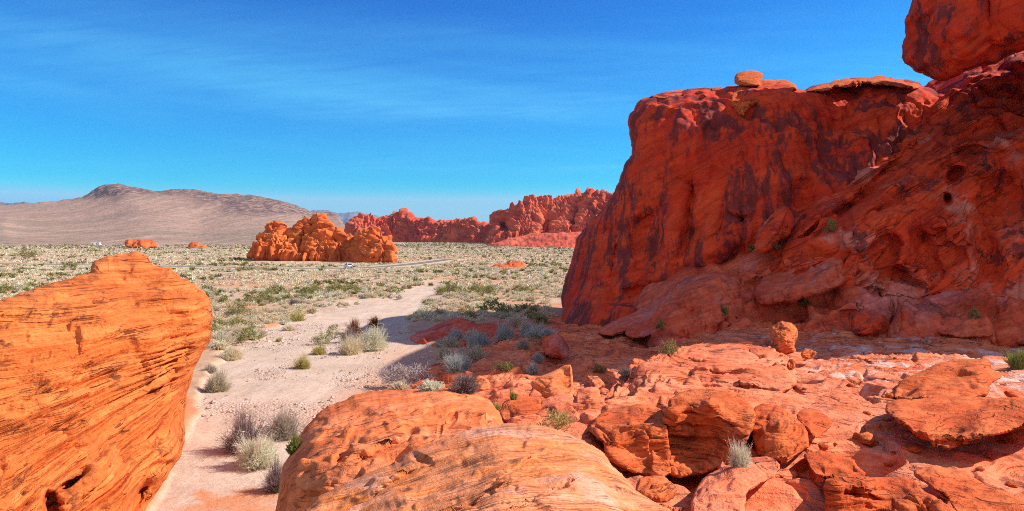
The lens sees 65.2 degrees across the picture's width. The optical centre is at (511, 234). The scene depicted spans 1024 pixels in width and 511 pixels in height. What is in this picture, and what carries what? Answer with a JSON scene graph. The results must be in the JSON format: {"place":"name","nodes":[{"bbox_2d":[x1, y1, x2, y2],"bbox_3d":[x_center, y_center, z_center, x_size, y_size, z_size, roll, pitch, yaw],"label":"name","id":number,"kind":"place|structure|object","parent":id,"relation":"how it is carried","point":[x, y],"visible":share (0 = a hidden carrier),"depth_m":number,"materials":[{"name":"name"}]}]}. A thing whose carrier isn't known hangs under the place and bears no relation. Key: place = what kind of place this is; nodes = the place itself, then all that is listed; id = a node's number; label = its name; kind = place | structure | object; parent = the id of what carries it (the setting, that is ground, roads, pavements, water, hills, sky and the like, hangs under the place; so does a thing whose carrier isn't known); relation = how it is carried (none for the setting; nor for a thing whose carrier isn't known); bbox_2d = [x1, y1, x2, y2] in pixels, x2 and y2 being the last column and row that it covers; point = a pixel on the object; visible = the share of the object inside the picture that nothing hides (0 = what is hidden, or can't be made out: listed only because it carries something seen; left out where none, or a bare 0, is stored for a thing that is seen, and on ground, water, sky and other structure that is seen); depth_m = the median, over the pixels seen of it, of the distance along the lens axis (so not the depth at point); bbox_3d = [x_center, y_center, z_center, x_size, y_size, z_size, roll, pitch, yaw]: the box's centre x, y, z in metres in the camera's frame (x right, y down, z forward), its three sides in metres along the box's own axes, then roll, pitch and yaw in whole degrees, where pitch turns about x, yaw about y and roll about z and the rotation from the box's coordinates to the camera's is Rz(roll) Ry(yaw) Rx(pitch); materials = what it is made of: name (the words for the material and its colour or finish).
{"place":"outdoors","nodes":[
{"label":"outdoors","id":0,"kind":"place"},
{"bbox_2d":[0,183,344,245],"bbox_3d":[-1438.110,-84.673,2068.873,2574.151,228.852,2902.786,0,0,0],"label":"brown mountain","id":1,"kind":"structure","parent":0,"point":[113,214],"depth_m":1929.95,"materials":[{"name":"stone"}]},
{"bbox_2d":[0,259,453,268],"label":"road","id":2,"kind":"structure","parent":0,"point":[292,268],"depth_m":264.92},
{"bbox_2d":[0,242,573,510],"bbox_3d":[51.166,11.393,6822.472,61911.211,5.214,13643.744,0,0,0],"label":"ground","id":3,"kind":"structure","parent":0,"point":[203,475],"depth_m":54.28,"materials":[{"name":"sand"}]},
{"bbox_2d":[0,281,18,292],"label":"scrub bush","id":4,"kind":"object","parent":3,"relation":"on","point":[8,288],"visible":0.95,"depth_m":133.58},
{"bbox_2d":[9,247,42,257],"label":"shrub","id":5,"kind":"object","parent":3,"relation":"on","point":[28,254],"visible":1,"depth_m":363.44,"materials":[{"name":"green plant"}]},
{"bbox_2d":[0,251,212,510],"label":"layered outcrop","id":6,"kind":"object","parent":3,"relation":"on","point":[99,361],"visible":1,"depth_m":26.71,"materials":[{"name":"orange stone"}]},
{"bbox_2d":[124,239,156,247],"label":"red rock","id":7,"kind":"object","parent":3,"relation":"on","point":[134,243],"visible":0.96,"depth_m":692.55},
{"bbox_2d":[201,363,236,392],"bbox_3d":[-17.413,8.352,47.603,1.913,1.976,2.134,0,0,44],"label":"shrub","id":8,"kind":"object","parent":3,"relation":"on","point":[217,383],"visible":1,"depth_m":47.35,"materials":[{"name":"beige plant"}]},
{"bbox_2d":[208,340,229,349],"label":"scrub bush","id":9,"kind":"object","parent":3,"relation":"on","point":[217,345],"visible":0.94,"depth_m":63.08,"materials":[{"name":"plant"}]},
{"bbox_2d":[211,344,245,360],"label":"shrub","id":10,"kind":"object","parent":3,"relation":"on","point":[230,354],"visible":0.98,"depth_m":59.14,"materials":[{"name":"plant"}]},
{"bbox_2d":[0,259,465,269],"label":"road shoulder","id":11,"kind":"object","parent":3,"relation":"on","point":[283,267],"visible":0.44,"depth_m":274.20},
{"bbox_2d":[222,316,250,326],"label":"scrub bush","id":12,"kind":"object","parent":3,"relation":"on","point":[232,322],"visible":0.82,"depth_m":79.62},
{"bbox_2d":[221,299,253,315],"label":"shrub","id":13,"kind":"object","parent":3,"relation":"on","point":[238,308],"visible":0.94,"depth_m":91.17,"materials":[{"name":"green plant"}]},
{"bbox_2d":[229,322,253,335],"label":"shrub","id":14,"kind":"object","parent":3,"relation":"on","point":[237,330],"visible":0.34,"depth_m":71.81,"materials":[{"name":"plant"}]},
{"bbox_2d":[213,398,273,454],"bbox_3d":[-11.353,8.004,33.965,2.727,2.464,2.847,0,0,-28],"label":"shrub","id":15,"kind":"object","parent":3,"relation":"on","point":[229,445],"visible":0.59,"depth_m":33.80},
{"bbox_2d":[235,325,264,342],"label":"scrub bush","id":16,"kind":"object","parent":3,"relation":"on","point":[248,335],"visible":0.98,"depth_m":68.22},
{"bbox_2d":[244,288,267,299],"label":"scrub bush","id":17,"kind":"object","parent":3,"relation":"on","point":[254,291],"visible":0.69,"depth_m":114.16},
{"bbox_2d":[231,426,283,471],"bbox_3d":[-10.078,8.380,31.886,2.180,1.738,2.488,0,0,-33],"label":"shrub","id":18,"kind":"object","parent":3,"relation":"on","point":[254,455],"visible":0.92,"depth_m":31.61,"materials":[{"name":"beige plant"}]},
{"bbox_2d":[255,294,279,303],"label":"scrub bush","id":19,"kind":"object","parent":3,"relation":"on","point":[268,298],"visible":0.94,"depth_m":111.60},
{"bbox_2d":[257,452,284,494],"bbox_3d":[-8.425,8.463,28.782,1.407,1.576,1.559,0,0,40],"label":"shrub","id":20,"kind":"object","parent":3,"relation":"on","point":[273,478],"visible":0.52,"depth_m":28.56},
{"bbox_2d":[257,402,310,442],"bbox_3d":[-10.392,8.410,36.342,2.672,1.716,2.551,0,0,-35],"label":"shrub","id":21,"kind":"object","parent":3,"relation":"on","point":[283,427],"visible":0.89,"depth_m":35.99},
{"bbox_2d":[0,242,573,350],"bbox_3d":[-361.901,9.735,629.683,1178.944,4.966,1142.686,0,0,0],"label":"desert scrub","id":22,"kind":"object","parent":3,"relation":"on","point":[465,272],"visible":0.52,"depth_m":222.69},
{"bbox_2d":[287,310,308,321],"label":"shrub","id":23,"kind":"object","parent":3,"relation":"on","point":[295,317],"visible":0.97,"depth_m":88.30,"materials":[{"name":"plant"}]},
{"bbox_2d":[246,213,353,260],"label":"red butte","id":24,"kind":"object","parent":3,"relation":"on","point":[318,237],"visible":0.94,"depth_m":333.98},
{"bbox_2d":[290,351,312,368],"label":"shrub","id":25,"kind":"object","parent":3,"relation":"on","point":[303,362],"visible":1,"depth_m":55.22,"materials":[{"name":"green plant"}]},
{"bbox_2d":[197,323,439,445],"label":"pebbles","id":26,"kind":"object","parent":3,"relation":"on","point":[305,408],"visible":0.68,"depth_m":54.53,"materials":[{"name":"stone"}]},
{"bbox_2d":[312,343,326,354],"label":"shrub","id":27,"kind":"object","parent":3,"relation":"on","point":[320,350],"visible":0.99,"depth_m":61.78,"materials":[{"name":"green plant"}]},
{"bbox_2d":[309,331,330,344],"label":"shrub","id":28,"kind":"object","parent":3,"relation":"on","point":[317,337],"visible":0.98,"depth_m":68.04,"materials":[{"name":"green plant"}]},
{"bbox_2d":[324,325,343,337],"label":"shrub","id":29,"kind":"object","parent":3,"relation":"on","point":[330,332],"visible":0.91,"depth_m":71.87,"materials":[{"name":"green plant"}]},
{"bbox_2d":[338,323,362,341],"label":"shrub","id":30,"kind":"object","parent":3,"relation":"on","point":[351,331],"visible":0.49,"depth_m":69.20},
{"bbox_2d":[337,329,365,355],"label":"shrub","id":31,"kind":"object","parent":3,"relation":"on","point":[350,347],"visible":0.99,"depth_m":61.91,"materials":[{"name":"plant"}]},
{"bbox_2d":[344,316,361,333],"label":"shrub","id":32,"kind":"object","parent":3,"relation":"on","point":[352,327],"visible":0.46,"depth_m":76.47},
{"bbox_2d":[343,227,397,262],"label":"red butte","id":33,"kind":"object","parent":3,"relation":"on","point":[367,245],"visible":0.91,"depth_m":311.17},
{"bbox_2d":[351,316,390,351],"bbox_3d":[-11.373,7.854,64.177,3.604,2.859,3.302,0,0,-11],"label":"shrub","id":34,"kind":"object","parent":3,"relation":"on","point":[375,341],"visible":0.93,"depth_m":63.69,"materials":[{"name":"beige plant"}]},
{"bbox_2d":[366,314,381,328],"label":"shrub","id":35,"kind":"object","parent":3,"relation":"on","point":[374,320],"visible":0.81,"depth_m":81.10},
{"bbox_2d":[378,361,435,385],"bbox_3d":[-6.238,8.348,47.797,3.452,1.319,3.281,0,0,-15],"label":"shrub","id":36,"kind":"object","parent":3,"relation":"on","point":[397,370],"visible":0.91,"depth_m":47.84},
{"bbox_2d":[435,341,452,358],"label":"shrub","id":37,"kind":"object","parent":3,"relation":"on","point":[440,354],"visible":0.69,"depth_m":59.14,"materials":[{"name":"grey plant"}]},
{"bbox_2d":[436,335,463,347],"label":"shrub","id":38,"kind":"object","parent":3,"relation":"on","point":[451,342],"visible":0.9,"depth_m":64.34,"materials":[{"name":"grey plant"}]},
{"bbox_2d":[441,282,466,292],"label":"scrub bush","id":39,"kind":"object","parent":3,"relation":"on","point":[453,286],"visible":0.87,"depth_m":131.09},
{"bbox_2d":[410,318,561,347],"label":"rock bank","id":40,"kind":"object","parent":3,"relation":"on","point":[434,333],"visible":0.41,"depth_m":71.94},
{"bbox_2d":[445,324,463,340],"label":"shrub","id":41,"kind":"object","parent":40,"relation":"on","point":[452,334],"visible":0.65,"depth_m":68.03,"materials":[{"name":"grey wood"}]},
{"bbox_2d":[493,319,515,340],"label":"shrub","id":42,"kind":"object","parent":40,"relation":"on","point":[502,334],"visible":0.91,"depth_m":64.47,"materials":[{"name":"grey plant"}]},
{"bbox_2d":[504,315,523,326],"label":"shrub","id":43,"kind":"object","parent":40,"relation":"on","point":[514,321],"visible":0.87,"depth_m":72.63,"materials":[{"name":"grey plant"}]},
{"bbox_2d":[519,319,534,336],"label":"shrub","id":44,"kind":"object","parent":40,"relation":"on","point":[524,329],"visible":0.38,"depth_m":64.03,"materials":[{"name":"grey plant"}]},
{"bbox_2d":[476,297,512,311],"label":"scrub bush","id":45,"kind":"object","parent":3,"relation":"on","point":[490,304],"visible":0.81,"depth_m":96.36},
{"bbox_2d":[492,261,524,267],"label":"red rock","id":46,"kind":"object","parent":3,"relation":"on","point":[516,264],"visible":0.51,"depth_m":255.66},
{"bbox_2d":[512,301,540,313],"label":"scrub bush","id":47,"kind":"object","parent":3,"relation":"on","point":[535,309],"visible":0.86,"depth_m":95.51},
{"bbox_2d":[488,231,581,247],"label":"red talus","id":48,"kind":"structure","parent":3,"relation":"on","point":[563,239],"depth_m":790.58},
{"bbox_2d":[409,316,1023,510],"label":"rock shelf","id":49,"kind":"object","parent":3,"relation":"on","point":[865,365],"visible":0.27,"depth_m":26.22,"materials":[{"name":"stone"}]},
{"bbox_2d":[275,387,503,510],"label":"pitted boulder","id":50,"kind":"object","parent":49,"relation":"on","point":[355,436],"visible":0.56,"depth_m":13.86,"materials":[{"name":"orange stone"}]},
{"bbox_2d":[285,431,301,454],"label":"shrub","id":51,"kind":"object","parent":50,"relation":"on","point":[294,445],"visible":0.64,"depth_m":14.94,"materials":[{"name":"green plant"}]},
{"bbox_2d":[387,380,411,389],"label":"shrub","id":52,"kind":"object","parent":50,"relation":"on","point":[398,385],"visible":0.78,"depth_m":19.16,"materials":[{"name":"plant"}]},
{"bbox_2d":[415,379,444,390],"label":"shrub","id":53,"kind":"object","parent":50,"relation":"on","point":[431,385],"visible":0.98,"depth_m":18.27,"materials":[{"name":"plant"}]},
{"bbox_2d":[447,371,481,394],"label":"shrub","id":54,"kind":"object","parent":50,"relation":"on","point":[467,384],"visible":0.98,"depth_m":18.18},
{"bbox_2d":[440,349,472,372],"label":"shrub","id":55,"kind":"object","parent":49,"relation":"on","point":[456,364],"visible":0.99,"depth_m":46.26,"materials":[{"name":"plant"}]},
{"bbox_2d":[457,342,489,360],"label":"shrub","id":56,"kind":"object","parent":49,"relation":"on","point":[476,354],"visible":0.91,"depth_m":50.80,"materials":[{"name":"plant"}]},
{"bbox_2d":[461,326,495,347],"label":"shrub","id":57,"kind":"object","parent":49,"relation":"on","point":[480,339],"visible":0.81,"depth_m":60.99,"materials":[{"name":"plant"}]},
{"bbox_2d":[475,375,490,391],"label":"rock","id":58,"kind":"object","parent":49,"relation":"on","point":[484,383],"visible":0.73,"depth_m":33.87,"materials":[{"name":"orange stone"}]},
{"bbox_2d":[304,423,670,510],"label":"streaked boulder","id":59,"kind":"object","parent":49,"relation":"on","point":[517,467],"visible":1,"depth_m":8.05,"materials":[{"name":"orange stone"}]},
{"bbox_2d":[499,396,541,421],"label":"rock","id":60,"kind":"object","parent":49,"relation":"on","point":[522,405],"visible":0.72,"depth_m":20.86,"materials":[{"name":"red stone"}]},
{"bbox_2d":[515,337,532,349],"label":"shrub","id":61,"kind":"object","parent":49,"relation":"on","point":[523,344],"visible":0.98,"depth_m":51.17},
{"bbox_2d":[525,361,537,374],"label":"shrub","id":62,"kind":"object","parent":49,"relation":"on","point":[532,369],"visible":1,"depth_m":43.96,"materials":[{"name":"grey plant"}]},
{"bbox_2d":[523,324,541,338],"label":"shrub","id":63,"kind":"object","parent":49,"relation":"on","point":[529,334],"visible":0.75,"depth_m":57.75,"materials":[{"name":"grey plant"}]},
{"bbox_2d":[539,324,558,336],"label":"shrub","id":64,"kind":"object","parent":49,"relation":"on","point":[546,331],"visible":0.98,"depth_m":50.83,"materials":[{"name":"grey plant"}]},
{"bbox_2d":[542,333,568,358],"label":"rock","id":65,"kind":"object","parent":49,"relation":"on","point":[555,345],"visible":1,"depth_m":49.30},
{"bbox_2d":[537,408,574,430],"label":"shrub","id":66,"kind":"object","parent":49,"relation":"on","point":[560,422],"visible":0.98,"depth_m":16.78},
{"bbox_2d":[541,393,580,413],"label":"rock","id":67,"kind":"object","parent":49,"relation":"on","point":[563,400],"visible":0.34,"depth_m":21.30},
{"bbox_2d":[531,365,573,398],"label":"angular boulder","id":68,"kind":"object","parent":67,"relation":"on","point":[557,381],"visible":0.96,"depth_m":23.24,"materials":[{"name":"orange stone"}]},
{"bbox_2d":[576,387,605,406],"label":"rock","id":69,"kind":"object","parent":49,"relation":"on","point":[586,395],"visible":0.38,"depth_m":21.34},
{"bbox_2d":[615,364,634,378],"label":"shrub","id":70,"kind":"object","parent":49,"relation":"on","point":[624,373],"visible":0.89,"depth_m":38.88,"materials":[{"name":"grey plant"}]},
{"bbox_2d":[589,404,670,475],"bbox_3d":[2.410,4.146,16.769,1.611,1.047,5.624,0,0,8],"label":"squared rock","id":71,"kind":"object","parent":49,"relation":"on","point":[634,439],"visible":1,"depth_m":15.07,"materials":[{"name":"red stone"}]},
{"bbox_2d":[625,317,652,338],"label":"rock","id":72,"kind":"object","parent":49,"relation":"on","point":[641,329],"visible":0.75,"depth_m":58.01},
{"bbox_2d":[635,475,676,502],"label":"rock","id":73,"kind":"object","parent":49,"relation":"on","point":[658,489],"visible":0.94,"depth_m":10.70,"materials":[{"name":"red stone"}]},
{"bbox_2d":[629,360,691,393],"bbox_3d":[5.121,5.188,27.654,2.303,0.993,7.542,0,0,17],"label":"rounded outcrop","id":74,"kind":"object","parent":49,"relation":"on","point":[639,378],"visible":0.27,"depth_m":28.56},
{"bbox_2d":[656,338,679,355],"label":"shrub","id":75,"kind":"object","parent":49,"relation":"on","point":[671,345],"visible":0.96,"depth_m":36.66,"materials":[{"name":"green plant"}]},
{"bbox_2d":[662,389,755,477],"bbox_3d":[4.064,3.974,16.336,1.766,1.578,4.373,0,0,15],"label":"domed rock","id":76,"kind":"object","parent":49,"relation":"on","point":[701,424],"visible":0.91,"depth_m":15.37,"materials":[{"name":"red stone"}]},
{"bbox_2d":[685,347,758,361],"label":"rock","id":77,"kind":"object","parent":49,"relation":"on","point":[703,355],"visible":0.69,"depth_m":33.18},
{"bbox_2d":[690,456,779,510],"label":"rock","id":78,"kind":"object","parent":49,"relation":"on","point":[726,488],"visible":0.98,"depth_m":11.38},
{"bbox_2d":[724,435,753,467],"bbox_3d":[3.654,3.426,12.755,0.448,0.621,0.436,0,0,0],"label":"shrub","id":79,"kind":"object","parent":78,"relation":"on","point":[737,459],"visible":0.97,"depth_m":12.73,"materials":[{"name":"grey plant"}]},
{"bbox_2d":[692,357,796,392],"bbox_3d":[8.019,4.902,27.695,3.522,0.696,8.491,0,0,17],"label":"layered ledge","id":80,"kind":"object","parent":49,"relation":"on","point":[741,373],"visible":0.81,"depth_m":27.13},
{"bbox_2d":[751,403,808,466],"bbox_3d":[5.409,3.970,16.247,1.082,0.848,4.736,0,0,16],"label":"rock","id":81,"kind":"object","parent":49,"relation":"on","point":[779,434],"visible":0.97,"depth_m":14.90,"materials":[{"name":"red stone"}]},
{"bbox_2d":[770,321,797,354],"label":"balanced rock","id":82,"kind":"object","parent":49,"relation":"on","point":[784,335],"visible":0.93,"depth_m":39.83,"materials":[{"name":"orange stone"}]},
{"bbox_2d":[801,348,816,359],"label":"rock","id":83,"kind":"object","parent":49,"relation":"on","point":[806,354],"visible":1,"depth_m":36.67,"materials":[{"name":"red stone"}]},
{"bbox_2d":[797,408,831,437],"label":"rock","id":84,"kind":"object","parent":49,"relation":"on","point":[816,423],"visible":1,"depth_m":16.32,"materials":[{"name":"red stone"}]},
{"bbox_2d":[633,246,1023,347],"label":"rock apron","id":85,"kind":"object","parent":49,"relation":"on","point":[1003,317],"visible":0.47,"depth_m":54.78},
{"bbox_2d":[598,307,649,335],"bbox_3d":[9.537,6.865,63.093,6.402,1.879,4.550,0,0,-30],"label":"rock","id":86,"kind":"object","parent":85,"relation":"on","point":[620,325],"visible":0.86,"depth_m":62.08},
{"bbox_2d":[669,272,739,340],"bbox_3d":[14.169,5.510,58.954,5.563,5.228,11.268,0,0,13],"label":"rounded mass","id":87,"kind":"object","parent":85,"relation":"on","point":[689,294],"visible":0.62,"depth_m":55.77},
{"bbox_2d":[753,257,847,305],"bbox_3d":[21.315,3.180,58.553,7.114,3.835,11.213,0,0,17],"label":"rounded mass","id":88,"kind":"object","parent":85,"relation":"on","point":[788,286],"visible":0.81,"depth_m":55.18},
{"bbox_2d":[887,299,924,337],"bbox_3d":[24.742,5.256,49.434,2.355,2.223,6.246,0,0,38],"label":"rock","id":89,"kind":"object","parent":85,"relation":"on","point":[909,331],"visible":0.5,"depth_m":47.70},
{"bbox_2d":[804,450,865,481],"bbox_3d":[5.620,3.991,13.865,0.987,0.449,2.835,0,0,13],"label":"rock","id":90,"kind":"object","parent":49,"relation":"on","point":[824,465],"visible":0.88,"depth_m":13.57,"materials":[{"name":"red stone"}]},
{"bbox_2d":[853,432,878,446],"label":"loose stone","id":91,"kind":"object","parent":49,"relation":"on","point":[866,438],"visible":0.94,"depth_m":16.86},
{"bbox_2d":[851,313,882,334],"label":"rock","id":92,"kind":"object","parent":49,"relation":"on","point":[860,325],"visible":0.97,"depth_m":48.82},
{"bbox_2d":[823,476,955,510],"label":"ledge block","id":93,"kind":"structure","parent":49,"relation":"on","point":[854,493],"depth_m":10.98,"materials":[{"name":"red stone"}]},
{"bbox_2d":[769,51,1023,302],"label":"cliff slope","id":94,"kind":"structure","parent":49,"relation":"on","point":[934,204],"depth_m":59.95,"materials":[{"name":"stone"}]},
{"bbox_2d":[754,206,794,252],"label":"cliff block","id":95,"kind":"structure","parent":94,"relation":"on","point":[779,224],"depth_m":61.47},
{"bbox_2d":[824,218,836,232],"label":"shrub","id":96,"kind":"object","parent":94,"relation":"on","point":[833,223],"visible":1,"depth_m":58.57,"materials":[{"name":"green plant"}]},
{"bbox_2d":[902,0,1023,80],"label":"overhanging block","id":97,"kind":"structure","parent":94,"relation":"on","point":[944,40],"depth_m":53.84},
{"bbox_2d":[900,445,920,453],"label":"loose stone","id":98,"kind":"object","parent":49,"relation":"on","point":[913,449],"visible":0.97,"depth_m":15.91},
{"bbox_2d":[894,359,1001,399],"bbox_3d":[12.585,4.221,23.226,2.382,0.715,6.888,0,0,37],"label":"layered rock","id":99,"kind":"object","parent":49,"relation":"on","point":[968,377],"visible":0.93,"depth_m":22.79,"materials":[{"name":"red stone"}]},
{"bbox_2d":[885,396,1023,450],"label":"flat slab","id":100,"kind":"structure","parent":49,"relation":"on","point":[949,423],"depth_m":17.07,"materials":[{"name":"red stone"}]},
{"bbox_2d":[936,316,994,337],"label":"rock","id":101,"kind":"object","parent":49,"relation":"on","point":[956,326],"visible":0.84,"depth_m":47.21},
{"bbox_2d":[913,466,1023,510],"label":"rock","id":102,"kind":"object","parent":49,"relation":"on","point":[960,490],"visible":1,"depth_m":11.33,"materials":[{"name":"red stone"}]},
{"bbox_2d":[998,346,1023,368],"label":"shrub","id":103,"kind":"object","parent":49,"relation":"on","point":[1015,361],"visible":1,"depth_m":31.66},
{"bbox_2d":[561,77,938,326],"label":"sandstone cliff","id":104,"kind":"structure","parent":3,"relation":"on","point":[713,177],"depth_m":71.27,"materials":[{"name":"stone"}]},
{"bbox_2d":[651,87,722,98],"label":"rim slab","id":105,"kind":"structure","parent":104,"relation":"on","point":[676,94],"depth_m":79.06,"materials":[{"name":"red stone"}]},
{"bbox_2d":[730,80,797,116],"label":"rim slab","id":106,"kind":"structure","parent":104,"relation":"on","point":[742,107],"depth_m":73.34,"materials":[{"name":"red stone"}]},
{"bbox_2d":[734,71,762,85],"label":"perched capstone","id":107,"kind":"object","parent":106,"relation":"on","point":[748,78],"visible":1,"depth_m":76.04,"materials":[{"name":"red stone"}]},
{"bbox_2d":[808,76,919,91],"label":"rim slab","id":108,"kind":"structure","parent":104,"relation":"on","point":[874,80],"depth_m":75.87,"materials":[{"name":"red stone"}]},
{"bbox_2d":[310,210,378,224],"bbox_3d":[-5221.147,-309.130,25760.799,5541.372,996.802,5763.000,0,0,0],"label":"blue mountains","id":109,"kind":"structure","parent":0,"point":[346,217],"depth_m":23963.29,"materials":[{"name":"stone"}]},
{"bbox_2d":[344,208,491,242],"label":"red ridge","id":110,"kind":"structure","parent":0,"point":[403,225],"depth_m":1335.69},
{"bbox_2d":[0,0,932,222],"label":"sky","id":111,"kind":"structure","parent":0,"point":[436,109],"materials":[{"name":"blue"}]},
{"bbox_2d":[484,187,613,243],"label":"red ridge","id":112,"kind":"structure","parent":0,"point":[577,210],"depth_m":1099.78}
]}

